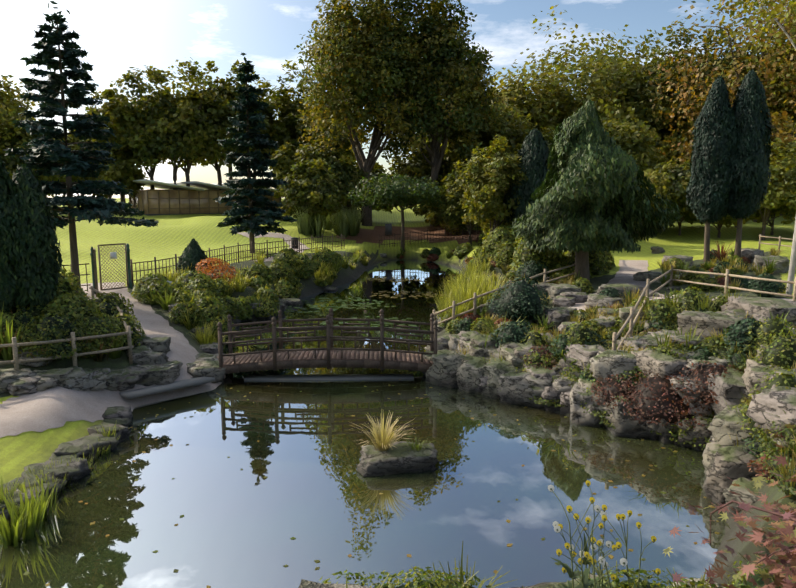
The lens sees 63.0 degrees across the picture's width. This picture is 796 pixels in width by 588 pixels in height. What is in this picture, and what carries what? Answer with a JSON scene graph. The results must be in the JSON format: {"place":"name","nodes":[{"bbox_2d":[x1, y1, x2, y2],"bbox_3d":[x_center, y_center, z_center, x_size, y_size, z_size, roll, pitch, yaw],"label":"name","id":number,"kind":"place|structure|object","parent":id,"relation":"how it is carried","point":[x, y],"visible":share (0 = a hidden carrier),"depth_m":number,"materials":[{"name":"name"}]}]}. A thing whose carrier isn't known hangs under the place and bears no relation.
{"place":"outdoors","nodes":[
{"label":"outdoors","id":0,"kind":"place"},
{"bbox_2d":[0,260,724,587],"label":"water","id":1,"kind":"structure","parent":0,"point":[315,494],"depth_m":12.97,"materials":[{"name":"blue liquid"}]},
{"bbox_2d":[119,374,413,398],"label":"concrete works","id":2,"kind":"structure","parent":1,"relation":"in","point":[155,389],"depth_m":20.83,"materials":[{"name":"grey concrete"}]},
{"bbox_2d":[286,277,444,327],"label":"lily pads","id":3,"kind":"object","parent":1,"relation":"on","point":[352,302],"visible":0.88,"depth_m":35.89,"materials":[{"name":"green plant"}]},
{"bbox_2d":[22,369,718,587],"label":"floating leaves","id":4,"kind":"object","parent":1,"relation":"on","point":[349,555],"visible":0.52,"depth_m":11.71,"materials":[{"name":"plant"}]},
{"bbox_2d":[0,0,791,197],"label":"sky","id":5,"kind":"structure","parent":0,"point":[117,35],"materials":[{"name":"white"}]},
{"bbox_2d":[0,198,795,586],"bbox_3d":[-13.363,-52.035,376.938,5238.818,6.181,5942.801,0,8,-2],"label":"ground","id":6,"kind":"structure","parent":0,"point":[164,238],"depth_m":46.39,"materials":[{"name":"green plant"}]},
{"bbox_2d":[90,243,132,293],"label":"gate posts","id":7,"kind":"object","parent":6,"relation":"on","point":[129,268],"visible":0.58,"depth_m":30.24,"materials":[{"name":"green metal"}]},
{"bbox_2d":[130,190,278,213],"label":"pavilion glazing","id":8,"kind":"structure","parent":6,"relation":"on","point":[184,203],"depth_m":80.29,"materials":[{"name":"glass"}]},
{"bbox_2d":[133,179,276,190],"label":"pavilion roof","id":9,"kind":"structure","parent":8,"relation":"on","point":[198,186],"depth_m":81.43,"materials":[{"name":"grey metal"}]},
{"bbox_2d":[0,232,792,437],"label":"paths","id":10,"kind":"structure","parent":6,"relation":"on","point":[46,409],"depth_m":18.31,"materials":[{"name":"grey concrete"}]},
{"bbox_2d":[0,0,795,587],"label":"foliage","id":11,"kind":"object","parent":6,"relation":"on","point":[314,152],"visible":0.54,"depth_m":68.93,"materials":[{"name":"green plant"}]},
{"bbox_2d":[0,1,795,474],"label":"conifer trees","id":12,"kind":"object","parent":6,"relation":"on","point":[586,187],"visible":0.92,"depth_m":31.00,"materials":[{"name":"green plant"}]},
{"bbox_2d":[0,232,795,587],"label":"rocks","id":13,"kind":"object","parent":6,"relation":"on","point":[724,460],"visible":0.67,"depth_m":16.85,"materials":[{"name":"stone"}]},
{"bbox_2d":[548,480,660,587],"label":"wild flowers","id":14,"kind":"object","parent":13,"relation":"on","point":[588,559],"visible":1,"depth_m":3.56,"materials":[{"name":"plant"}]},
{"bbox_2d":[0,202,795,587],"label":"grasses","id":15,"kind":"object","parent":6,"relation":"on","point":[30,520],"visible":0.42,"depth_m":23.64,"materials":[{"name":"green plant"}]},
{"bbox_2d":[0,189,795,373],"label":"timber bridge fences","id":16,"kind":"object","parent":6,"relation":"on","point":[328,357],"visible":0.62,"depth_m":21.29,"materials":[{"name":"brown wood"}]},
{"bbox_2d":[110,252,170,283],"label":"signs","id":17,"kind":"object","parent":16,"relation":"attached to","point":[113,255],"visible":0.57,"depth_m":29.60,"materials":[{"name":"white metal"}]},
{"bbox_2d":[14,0,795,575],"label":"tree trunks","id":18,"kind":"object","parent":6,"relation":"on","point":[436,160],"visible":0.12,"depth_m":49.12,"materials":[{"name":"brown plant"}]},
{"bbox_2d":[662,423,795,587],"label":"japanese maple","id":19,"kind":"object","parent":6,"relation":"on","point":[788,527],"visible":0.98,"depth_m":3.49,"materials":[{"name":"red plant"}]}
]}

